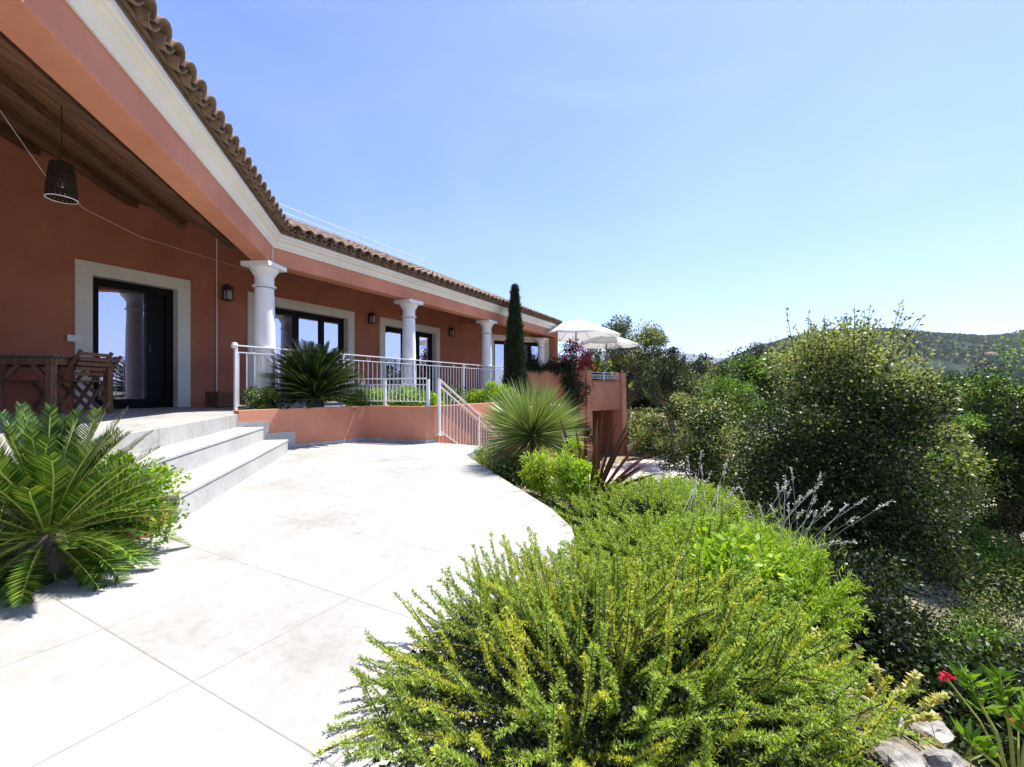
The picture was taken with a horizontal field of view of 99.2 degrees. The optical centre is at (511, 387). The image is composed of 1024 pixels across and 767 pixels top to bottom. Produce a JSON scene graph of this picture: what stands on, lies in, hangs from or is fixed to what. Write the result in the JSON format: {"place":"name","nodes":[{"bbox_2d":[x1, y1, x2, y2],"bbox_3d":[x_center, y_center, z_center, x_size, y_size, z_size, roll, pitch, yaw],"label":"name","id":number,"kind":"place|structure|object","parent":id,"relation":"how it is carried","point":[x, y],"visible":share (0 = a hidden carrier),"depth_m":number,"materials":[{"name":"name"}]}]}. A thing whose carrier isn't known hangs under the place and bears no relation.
{"place":"outdoors","nodes":[
{"label":"outdoors","id":0,"kind":"place"},
{"bbox_2d":[0,398,470,530],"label":"terrace floor","id":1,"kind":"structure","parent":0,"point":[171,425],"depth_m":4.70,"materials":[{"name":"white stone"}]},
{"bbox_2d":[9,367,61,412],"bbox_3d":[-6.903,-0.048,6.280,0.462,0.845,0.574,0,0,-6],"label":"folding chair","id":2,"kind":"object","parent":1,"relation":"on","point":[40,391],"visible":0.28,"depth_m":6.14,"materials":[{"name":"brown wood"}]},
{"bbox_2d":[0,354,119,415],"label":"wooden table","id":3,"kind":"object","parent":1,"relation":"on","point":[50,363],"visible":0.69,"depth_m":5.24,"materials":[{"name":"brown wood"}]},
{"bbox_2d":[34,349,113,415],"bbox_3d":[-5.630,-0.048,5.622,0.573,0.845,0.462,0,0,-3],"label":"folding chair","id":4,"kind":"object","parent":1,"relation":"on","point":[95,375],"visible":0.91,"depth_m":5.59,"materials":[{"name":"brown wood"}]},
{"bbox_2d":[57,356,122,412],"bbox_3d":[-6.097,-0.048,6.280,0.462,0.845,0.574,0,0,6],"label":"folding chair","id":5,"kind":"object","parent":1,"relation":"on","point":[76,397],"visible":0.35,"depth_m":6.22,"materials":[{"name":"brown wood"}]},
{"bbox_2d":[205,391,245,406],"bbox_3d":[-5.174,0.210,7.898,0.425,0.262,0.500,0,0,28],"label":"wooden trough","id":6,"kind":"object","parent":1,"relation":"on","point":[219,398],"visible":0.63,"depth_m":7.71,"materials":[{"name":"brown wood"}]},
{"bbox_2d":[231,342,504,410],"bbox_3d":[-2.083,-0.159,10.384,0.100,1.033,8.848,0,0,28],"label":"gallery railing","id":7,"kind":"object","parent":1,"relation":"on","point":[234,345],"visible":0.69,"depth_m":8.94,"materials":[{"name":"white metal"}]},
{"bbox_2d":[0,441,576,766],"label":"patio","id":8,"kind":"structure","parent":0,"point":[233,635],"depth_m":1.71,"materials":[{"name":"white concrete"}]},
{"bbox_2d":[0,501,167,551],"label":"planting bed edge","id":9,"kind":"object","parent":8,"relation":"on","point":[130,534],"visible":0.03,"depth_m":2.59,"materials":[{"name":"stone"}]},
{"bbox_2d":[74,448,192,547],"bbox_3d":[-2.163,0.691,2.435,0.725,0.725,0.638,0,0,0],"label":"leafy shrub","id":10,"kind":"object","parent":8,"relation":"on","point":[154,520],"visible":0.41,"depth_m":2.43,"materials":[{"name":"green plant"}]},
{"bbox_2d":[92,427,287,521],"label":"stone steps","id":11,"kind":"structure","parent":8,"relation":"on","point":[218,464],"depth_m":3.98,"materials":[{"name":"white stone"}]},
{"bbox_2d":[155,0,1023,357],"label":"sky","id":12,"kind":"structure","parent":0,"point":[704,171],"materials":[{"name":"blue"}]},
{"bbox_2d":[558,350,724,362],"bbox_3d":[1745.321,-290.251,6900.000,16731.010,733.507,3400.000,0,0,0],"label":"mountains","id":13,"kind":"structure","parent":0,"point":[690,356],"depth_m":6936.05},
{"bbox_2d":[464,412,1023,766],"bbox_3d":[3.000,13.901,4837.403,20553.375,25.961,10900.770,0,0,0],"label":"ground","id":14,"kind":"structure","parent":0,"point":[908,743],"depth_m":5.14,"materials":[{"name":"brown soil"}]},
{"bbox_2d":[0,401,191,608],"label":"sago palm","id":15,"kind":"object","parent":14,"relation":"on","point":[43,494],"visible":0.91,"depth_m":2.02,"materials":[{"name":"green plant"}]},
{"bbox_2d":[0,0,561,412],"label":"villa","id":16,"kind":"object","parent":14,"relation":"on","point":[153,149],"visible":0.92,"depth_m":6.73,"materials":[{"name":"paint"}]},
{"bbox_2d":[44,105,78,203],"bbox_3d":[-4.029,-2.120,3.900,0.219,0.884,0.219,0,0,0],"label":"pendant lamp","id":17,"kind":"object","parent":16,"relation":"hanging from","point":[60,182],"visible":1,"depth_m":3.86,"materials":[{"name":"metal"}]},
{"bbox_2d":[67,334,81,341],"bbox_3d":[-6.620,-0.739,6.597,0.027,0.100,0.160,0,0,28],"label":"wall box","id":18,"kind":"object","parent":16,"relation":"attached to","point":[75,338],"visible":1,"depth_m":6.59,"materials":[{"name":"white paint"}]},
{"bbox_2d":[0,110,245,269],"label":"hanging cable","id":19,"kind":"object","parent":16,"relation":"hanging from","point":[84,208],"visible":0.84,"depth_m":5.61,"materials":[{"name":"white paint"}]},
{"bbox_2d":[93,277,172,409],"bbox_3d":[-6.403,-0.693,7.378,0.130,2.106,1.151,0,0,28],"label":"french door","id":20,"kind":"structure","parent":16,"relation":"in","point":[133,322],"depth_m":7.42,"materials":[{"name":"black glass"}]},
{"bbox_2d":[216,238,216,390],"bbox_3d":[-5.675,-1.410,8.381,0.017,3.440,0.017,0,0,0],"label":"cable","id":21,"kind":"object","parent":16,"relation":"attached to","point":[216,314],"visible":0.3,"depth_m":8.37,"materials":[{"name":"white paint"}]},
{"bbox_2d":[222,284,233,301],"bbox_3d":[-5.536,-1.845,8.491,0.200,0.324,0.180,0,0,28],"label":"wall lantern","id":22,"kind":"object","parent":16,"relation":"attached to","point":[227,294],"depth_m":8.46,"materials":[{"name":"black metal"}]},
{"bbox_2d":[275,308,343,402],"bbox_3d":[-4.905,-0.693,10.202,0.088,2.106,2.336,0,0,28],"label":"french window","id":23,"kind":"structure","parent":16,"relation":"in","point":[289,324],"depth_m":10.26,"materials":[{"name":"black glass"}]},
{"bbox_2d":[279,204,424,265],"bbox_3d":[-6.120,-5.352,15.042,0.029,0.464,9.629,0,0,28],"label":"roof rail","id":24,"kind":"object","parent":16,"relation":"on","point":[347,236],"visible":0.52,"depth_m":15.55,"materials":[{"name":"white metal"}]},
{"bbox_2d":[368,312,376,323],"bbox_3d":[-3.771,-1.871,11.769,0.200,0.324,0.180,0,0,28],"label":"wall lantern","id":25,"kind":"object","parent":16,"relation":"attached to","point":[371,319],"depth_m":11.74,"materials":[{"name":"black metal"}]},
{"bbox_2d":[385,326,431,394],"bbox_3d":[-3.194,-0.693,13.382,0.088,2.106,2.280,0,0,28],"label":"french window","id":26,"kind":"structure","parent":16,"relation":"in","point":[393,336],"depth_m":13.10,"materials":[{"name":"black glass"}]},
{"bbox_2d":[449,327,454,336],"bbox_3d":[-2.058,-1.899,14.950,0.200,0.324,0.180,0,0,28],"label":"wall lantern","id":27,"kind":"object","parent":16,"relation":"attached to","point":[452,333],"depth_m":14.93,"materials":[{"name":"black metal"}]},
{"bbox_2d":[494,341,537,386],"bbox_3d":[0.221,-0.693,16.894,2.281,2.106,0.088,0,0,-31],"label":"french window","id":28,"kind":"structure","parent":16,"relation":"in","point":[499,346],"depth_m":16.53,"materials":[{"name":"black glass"}]},
{"bbox_2d":[234,402,502,449],"bbox_3d":[-1.950,1.407,8.196,2.275,2.185,5.817,0,0,28],"label":"raised planter","id":29,"kind":"object","parent":14,"relation":"on","point":[305,427],"visible":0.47,"depth_m":7.05,"materials":[{"name":"paint"}]},
{"bbox_2d":[238,386,289,409],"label":"leafy shrub","id":30,"kind":"object","parent":29,"relation":"in","point":[268,399],"visible":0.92,"depth_m":6.38,"materials":[{"name":"green plant"}]},
{"bbox_2d":[255,338,369,412],"bbox_3d":[-3.285,-0.168,7.193,1.797,1.276,1.827,0,0,0],"label":"sago palm","id":31,"kind":"object","parent":29,"relation":"in","point":[317,375],"visible":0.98,"depth_m":6.91,"materials":[{"name":"green plant"}]},
{"bbox_2d":[342,387,380,405],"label":"leafy shrub","id":32,"kind":"object","parent":29,"relation":"in","point":[363,403],"visible":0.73,"depth_m":7.44,"materials":[{"name":"green plant"}]},
{"bbox_2d":[341,378,430,406],"bbox_3d":[-2.131,0.082,7.317,1.730,0.463,0.090,0,0,19],"label":"planter railing","id":33,"kind":"object","parent":29,"relation":"on","point":[384,384],"visible":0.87,"depth_m":7.26,"materials":[{"name":"white metal"}]},
{"bbox_2d":[367,385,449,405],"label":"leafy shrub","id":34,"kind":"object","parent":29,"relation":"in","point":[433,401],"visible":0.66,"depth_m":7.62,"materials":[{"name":"green plant"}]},
{"bbox_2d":[420,383,474,403],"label":"leafy shrub","id":35,"kind":"object","parent":29,"relation":"in","point":[452,394],"visible":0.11,"depth_m":9.49,"materials":[{"name":"green plant"}]},
{"bbox_2d":[437,378,501,447],"bbox_3d":[-0.655,0.938,8.133,0.090,2.159,2.350,0,0,28],"label":"stair railing","id":36,"kind":"object","parent":14,"relation":"on","point":[440,381],"visible":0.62,"depth_m":7.58,"materials":[{"name":"white metal"}]},
{"bbox_2d":[470,442,523,473],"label":"leafy shrub","id":37,"kind":"object","parent":14,"relation":"on","point":[481,460],"visible":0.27,"depth_m":5.42,"materials":[{"name":"green plant"}]},
{"bbox_2d":[490,453,556,488],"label":"leafy shrub","id":38,"kind":"object","parent":14,"relation":"on","point":[510,475],"visible":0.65,"depth_m":4.51,"materials":[{"name":"green plant"}]},
{"bbox_2d":[475,374,592,479],"bbox_3d":[0.235,0.506,5.044,1.453,1.408,1.439,0,0,0],"label":"yucca","id":39,"kind":"object","parent":14,"relation":"on","point":[527,425],"visible":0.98,"depth_m":4.86,"materials":[{"name":"green plant"}]},
{"bbox_2d":[517,446,559,501],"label":"lime bush","id":40,"kind":"object","parent":14,"relation":"on","point":[539,480],"visible":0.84,"depth_m":4.05,"materials":[{"name":"green plant"}]},
{"bbox_2d":[518,404,560,467],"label":"garden wall","id":41,"kind":"structure","parent":14,"relation":"on","point":[549,449],"depth_m":13.57,"materials":[{"name":"paint"}]},
{"bbox_2d":[463,380,530,405],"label":"leafy shrub","id":42,"kind":"object","parent":41,"relation":"in","point":[475,396],"visible":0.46,"depth_m":11.59,"materials":[{"name":"green plant"}]},
{"bbox_2d":[500,282,531,397],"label":"cypress","id":43,"kind":"object","parent":41,"relation":"in","point":[515,358],"visible":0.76,"depth_m":13.12,"materials":[{"name":"green plant"}]},
{"bbox_2d":[543,434,601,505],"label":"lime bush","id":44,"kind":"object","parent":14,"relation":"on","point":[573,473],"visible":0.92,"depth_m":3.67,"materials":[{"name":"green plant"}]},
{"bbox_2d":[526,370,626,459],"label":"pool terrace","id":45,"kind":"structure","parent":14,"relation":"on","point":[609,398],"depth_m":17.46,"materials":[{"name":"paint"}]},
{"bbox_2d":[525,352,575,373],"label":"parapet hedge","id":46,"kind":"object","parent":45,"relation":"on","point":[530,365],"visible":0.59,"depth_m":16.59,"materials":[{"name":"green plant"}]},
{"bbox_2d":[532,336,597,445],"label":"bougainvillea","id":47,"kind":"object","parent":45,"relation":"attached to","point":[569,386],"visible":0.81,"depth_m":16.27,"materials":[{"name":"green plant"}]},
{"bbox_2d":[535,317,620,367],"bbox_3d":[2.583,-1.229,17.600,3.413,3.197,3.413,0,0,-37],"label":"parasol","id":48,"kind":"object","parent":45,"relation":"on","point":[580,330],"visible":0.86,"depth_m":17.07,"materials":[{"name":"white fabric"}]},
{"bbox_2d":[592,372,617,380],"bbox_3d":[3.693,-0.428,17.549,2.008,0.333,0.090,0,0,-42],"label":"terrace railing","id":49,"kind":"object","parent":45,"relation":"on","point":[603,378],"visible":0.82,"depth_m":17.53,"materials":[{"name":"white metal"}]},
{"bbox_2d":[578,336,637,380],"bbox_3d":[4.049,-0.990,18.700,2.638,2.719,2.638,0,0,17],"label":"parasol","id":50,"kind":"object","parent":45,"relation":"on","point":[605,342],"visible":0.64,"depth_m":18.67,"materials":[{"name":"white fabric"}]},
{"bbox_2d":[521,409,665,499],"bbox_3d":[0.770,0.612,4.008,1.257,0.921,1.028,0,0,29],"label":"purple flax","id":51,"kind":"object","parent":14,"relation":"on","point":[598,465],"visible":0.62,"depth_m":3.90,"materials":[{"name":"plant"}]},
{"bbox_2d":[567,314,674,444],"bbox_3d":[5.247,-0.123,21.504,5.141,6.917,3.853,0,0,0],"label":"holm oak","id":52,"kind":"object","parent":14,"relation":"on","point":[650,336],"visible":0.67,"depth_m":21.02,"materials":[{"name":"green plant"}]},
{"bbox_2d":[312,515,936,766],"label":"rosemary","id":53,"kind":"object","parent":14,"relation":"on","point":[567,624],"visible":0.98,"depth_m":1.12,"materials":[{"name":"green plant"}]},
{"bbox_2d":[550,508,731,588],"bbox_3d":[0.737,0.806,2.215,1.121,0.386,1.122,0,0,0],"label":"rosemary","id":54,"kind":"object","parent":14,"relation":"on","point":[586,546],"visible":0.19,"depth_m":2.27,"materials":[{"name":"green plant"}]},
{"bbox_2d":[615,404,666,455],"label":"bank bush","id":55,"kind":"object","parent":14,"relation":"on","point":[636,417],"visible":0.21,"depth_m":18.40,"materials":[{"name":"green plant"}]},
{"bbox_2d":[628,406,689,459],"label":"bank bush","id":56,"kind":"object","parent":14,"relation":"on","point":[649,441],"visible":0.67,"depth_m":16.52,"materials":[{"name":"green plant"}]},
{"bbox_2d":[642,365,679,412],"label":"background oak","id":57,"kind":"object","parent":14,"relation":"on","point":[652,398],"visible":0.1,"depth_m":49.82,"materials":[{"name":"green plant"}]},
{"bbox_2d":[551,470,785,540],"bbox_3d":[1.073,0.833,3.150,1.686,0.430,1.695,0,0,0],"label":"rosemary","id":58,"kind":"object","parent":14,"relation":"on","point":[612,506],"visible":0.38,"depth_m":3.18,"materials":[{"name":"green plant"}]},
{"bbox_2d":[628,346,718,461],"bbox_3d":[5.487,0.773,14.905,2.579,4.524,2.505,0,0,-37],"label":"holm oak","id":59,"kind":"object","parent":14,"relation":"on","point":[670,383],"visible":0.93,"depth_m":14.88,"materials":[{"name":"green plant"}]},
{"bbox_2d":[607,471,748,512],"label":"feathery shrub","id":60,"kind":"object","parent":14,"relation":"on","point":[666,482],"visible":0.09,"depth_m":4.42,"materials":[{"name":"green plant"}]},
{"bbox_2d":[656,394,709,442],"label":"bank bush","id":61,"kind":"object","parent":14,"relation":"on","point":[677,421],"visible":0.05,"depth_m":17.38,"materials":[{"name":"green plant"}]},
{"bbox_2d":[661,372,704,401],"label":"background oak","id":62,"kind":"object","parent":14,"relation":"on","point":[681,388],"visible":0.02,"depth_m":35.76,"materials":[{"name":"green plant"}]},
{"bbox_2d":[643,450,756,550],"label":"lavender","id":63,"kind":"object","parent":14,"relation":"on","point":[724,472],"visible":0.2,"depth_m":2.52,"materials":[{"name":"green plant"}]},
{"bbox_2d":[652,380,762,496],"bbox_3d":[2.757,1.357,6.201,1.341,2.946,1.489,0,0,-22],"label":"holm oak","id":64,"kind":"object","parent":14,"relation":"on","point":[705,420],"visible":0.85,"depth_m":6.06,"materials":[{"name":"green plant"}]},
{"bbox_2d":[674,358,770,410],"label":"background oak","id":65,"kind":"object","parent":14,"relation":"on","point":[707,375],"visible":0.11,"depth_m":21.86,"materials":[{"name":"green plant"}]},
{"bbox_2d":[585,546,868,750],"bbox_3d":[0.684,0.768,1.517,0.858,0.450,0.928,0,0,0],"label":"rosemary","id":66,"kind":"object","parent":14,"relation":"on","point":[766,593],"visible":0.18,"depth_m":1.39,"materials":[{"name":"green plant"}]},
{"bbox_2d":[693,371,771,447],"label":"background oak","id":67,"kind":"object","parent":14,"relation":"on","point":[744,399],"visible":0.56,"depth_m":14.60,"materials":[{"name":"green plant"}]},
{"bbox_2d":[687,518,792,609],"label":"leafy shrub","id":68,"kind":"object","parent":14,"relation":"on","point":[724,549],"visible":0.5,"depth_m":1.62,"materials":[{"name":"green plant"}]},
{"bbox_2d":[685,401,808,509],"bbox_3d":[3.676,1.516,6.588,2.206,2.606,1.925,0,0,0],"label":"holm oak","id":69,"kind":"object","parent":14,"relation":"on","point":[753,420],"visible":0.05,"depth_m":6.42,"materials":[{"name":"green plant"}]},
{"bbox_2d":[699,346,798,439],"bbox_3d":[10.792,0.600,19.752,3.924,5.132,5.066,0,0,39],"label":"background oak","id":70,"kind":"object","parent":14,"relation":"on","point":[752,372],"visible":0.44,"depth_m":19.54,"materials":[{"name":"green plant"}]},
{"bbox_2d":[626,496,876,661],"bbox_3d":[0.966,0.745,1.945,1.061,0.557,0.987,0,0,0],"label":"feathery shrub","id":71,"kind":"object","parent":14,"relation":"on","point":[819,601],"visible":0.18,"depth_m":1.78,"materials":[{"name":"green plant"}]},
{"bbox_2d":[748,336,786,433],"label":"pine","id":72,"kind":"object","parent":14,"relation":"on","point":[761,349],"visible":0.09,"depth_m":24.26,"materials":[{"name":"green plant"}]},
{"bbox_2d":[708,500,845,658],"bbox_3d":[1.736,1.408,3.042,1.239,1.236,1.248,0,0,-12],"label":"bank shrub","id":73,"kind":"object","parent":14,"relation":"on","point":[763,510],"depth_m":3.04,"materials":[{"name":"green plant"}]},
{"bbox_2d":[560,352,1023,414],"bbox_3d":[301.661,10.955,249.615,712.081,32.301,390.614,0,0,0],"label":"woods","id":74,"kind":"object","parent":14,"relation":"on","point":[645,403],"depth_m":59.46,"materials":[{"name":"green plant"}]},
{"bbox_2d":[728,467,895,591],"bbox_3d":[1.331,0.691,2.107,0.638,0.575,0.792,0,0,-37],"label":"lavender","id":75,"kind":"object","parent":14,"relation":"on","point":[791,541],"visible":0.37,"depth_m":2.11,"materials":[{"name":"plant"}]},
{"bbox_2d":[798,625,864,672],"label":"variegated plant","id":76,"kind":"object","parent":14,"relation":"on","point":[818,633],"visible":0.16,"depth_m":1.55,"materials":[{"name":"yellow plant"}]},
{"bbox_2d":[712,299,1012,639],"bbox_3d":[3.284,1.117,4.362,2.214,3.775,2.210,0,0,0],"label":"holm oak","id":77,"kind":"object","parent":14,"relation":"on","point":[859,424],"visible":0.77,"depth_m":3.81,"materials":[{"name":"green plant"}]},
{"bbox_2d":[784,522,975,718],"bbox_3d":[1.742,1.307,2.433,1.218,1.079,1.204,0,0,0],"label":"bank shrub","id":78,"kind":"object","parent":14,"relation":"on","point":[881,612],"visible":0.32,"depth_m":2.18,"materials":[{"name":"green plant"}]},
{"bbox_2d":[834,351,952,394],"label":"background oak","id":79,"kind":"object","parent":14,"relation":"on","point":[927,357],"depth_m":15.86,"materials":[{"name":"green plant"}]},
{"bbox_2d":[873,740,925,766],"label":"rock","id":80,"kind":"object","parent":14,"relation":"on","point":[890,754],"visible":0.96,"depth_m":1.14,"materials":[{"name":"grey stone"}]},
{"bbox_2d":[861,660,950,735],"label":"variegated plant","id":81,"kind":"object","parent":14,"relation":"on","point":[925,703],"visible":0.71,"depth_m":1.37,"materials":[{"name":"yellow plant"}]},
{"bbox_2d":[871,594,968,663],"bbox_3d":[2.726,2.293,3.538,1.648,1.394,1.549,0,0,18],"label":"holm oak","id":82,"kind":"object","parent":14,"relation":"on","point":[918,612],"visible":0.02,"depth_m":3.49,"materials":[{"name":"green plant"}]},
{"bbox_2d":[834,558,1016,739],"bbox_3d":[2.274,1.933,2.925,1.353,1.313,1.439,0,0,0],"label":"bank shrub","id":83,"kind":"object","parent":14,"relation":"on","point":[913,633],"visible":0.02,"depth_m":2.87,"materials":[{"name":"green plant"}]},
{"bbox_2d":[899,713,954,745],"bbox_3d":[1.418,1.175,1.500,0.169,0.068,0.148,0,0,0],"label":"rock","id":84,"kind":"object","parent":14,"relation":"on","point":[944,735],"visible":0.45,"depth_m":1.47,"materials":[{"name":"white stone"}]},
{"bbox_2d":[849,624,1023,766],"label":"bank shrub","id":85,"kind":"object","parent":14,"relation":"on","point":[954,706],"visible":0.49,"depth_m":1.83,"materials":[{"name":"green plant"}]},
{"bbox_2d":[917,748,966,766],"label":"rock","id":86,"kind":"object","parent":14,"relation":"on","point":[932,757],"visible":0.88,"depth_m":1.19,"materials":[{"name":"grey stone"}]},
{"bbox_2d":[928,374,959,389],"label":"background oak","id":87,"kind":"object","parent":14,"relation":"on","point":[943,383],"visible":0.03,"depth_m":21.14,"materials":[{"name":"green plant"}]},
{"bbox_2d":[884,601,1023,698],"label":"bank shrub","id":88,"kind":"object","parent":14,"relation":"on","point":[966,636],"visible":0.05,"depth_m":2.96,"materials":[{"name":"green plant"}]},
{"bbox_2d":[896,373,1023,461],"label":"background oak","id":89,"kind":"object","parent":14,"relation":"on","point":[958,400],"visible":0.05,"depth_m":9.13,"materials":[{"name":"green plant"}]},
{"bbox_2d":[905,432,1016,574],"bbox_3d":[5.994,1.743,6.250,1.468,2.236,1.334,0,0,0],"label":"sunlit shrub","id":90,"kind":"object","parent":14,"relation":"on","point":[960,472],"visible":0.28,"depth_m":5.90,"materials":[{"name":"green plant"}]},
{"bbox_2d":[899,628,1023,754],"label":"bank shrub","id":91,"kind":"object","parent":14,"relation":"on","point":[955,645],"depth_m":2.81,"materials":[{"name":"green plant"}]},
{"bbox_2d":[915,521,1023,606],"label":"rounded bush","id":92,"kind":"object","parent":14,"relation":"on","point":[1007,557],"visible":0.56,"depth_m":5.62,"materials":[{"name":"green plant"}]},
{"bbox_2d":[916,329,1023,551],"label":"holm oak","id":93,"kind":"object","parent":14,"relation":"on","point":[999,435],"visible":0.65,"depth_m":6.27,"materials":[{"name":"green plant"}]},
{"bbox_2d":[917,573,1023,683],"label":"bank shrub","id":94,"kind":"object","parent":14,"relation":"on","point":[1000,615],"visible":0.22,"depth_m":3.46,"materials":[{"name":"green plant"}]},
{"bbox_2d":[940,370,1011,402],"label":"background oak","id":95,"kind":"object","parent":14,"relation":"on","point":[955,378],"visible":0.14,"depth_m":24.78,"materials":[{"name":"green plant"}]},
{"bbox_2d":[939,656,1023,766],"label":"oleander","id":96,"kind":"object","parent":14,"relation":"on","point":[982,745],"visible":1,"depth_m":1.39,"materials":[{"name":"green plant"}]},
{"bbox_2d":[589,455,994,509],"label":"driveway","id":97,"kind":"structure","parent":0,"point":[653,468],"depth_m":13.86,"materials":[{"name":"beige concrete"}]},
{"bbox_2d":[728,330,1023,381],"bbox_3d":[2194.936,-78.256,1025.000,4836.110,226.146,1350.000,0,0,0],"label":"hills","id":98,"kind":"structure","parent":0,"point":[953,366],"depth_m":655.96,"materials":[{"name":"green plant"}]},
{"bbox_2d":[717,327,1023,387],"bbox_3d":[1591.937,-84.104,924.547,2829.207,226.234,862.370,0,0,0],"label":"hill trees","id":99,"kind":"object","parent":98,"relation":"on","point":[926,339],"visible":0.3,"depth_m":773.98,"materials":[{"name":"green plant"}]}
]}

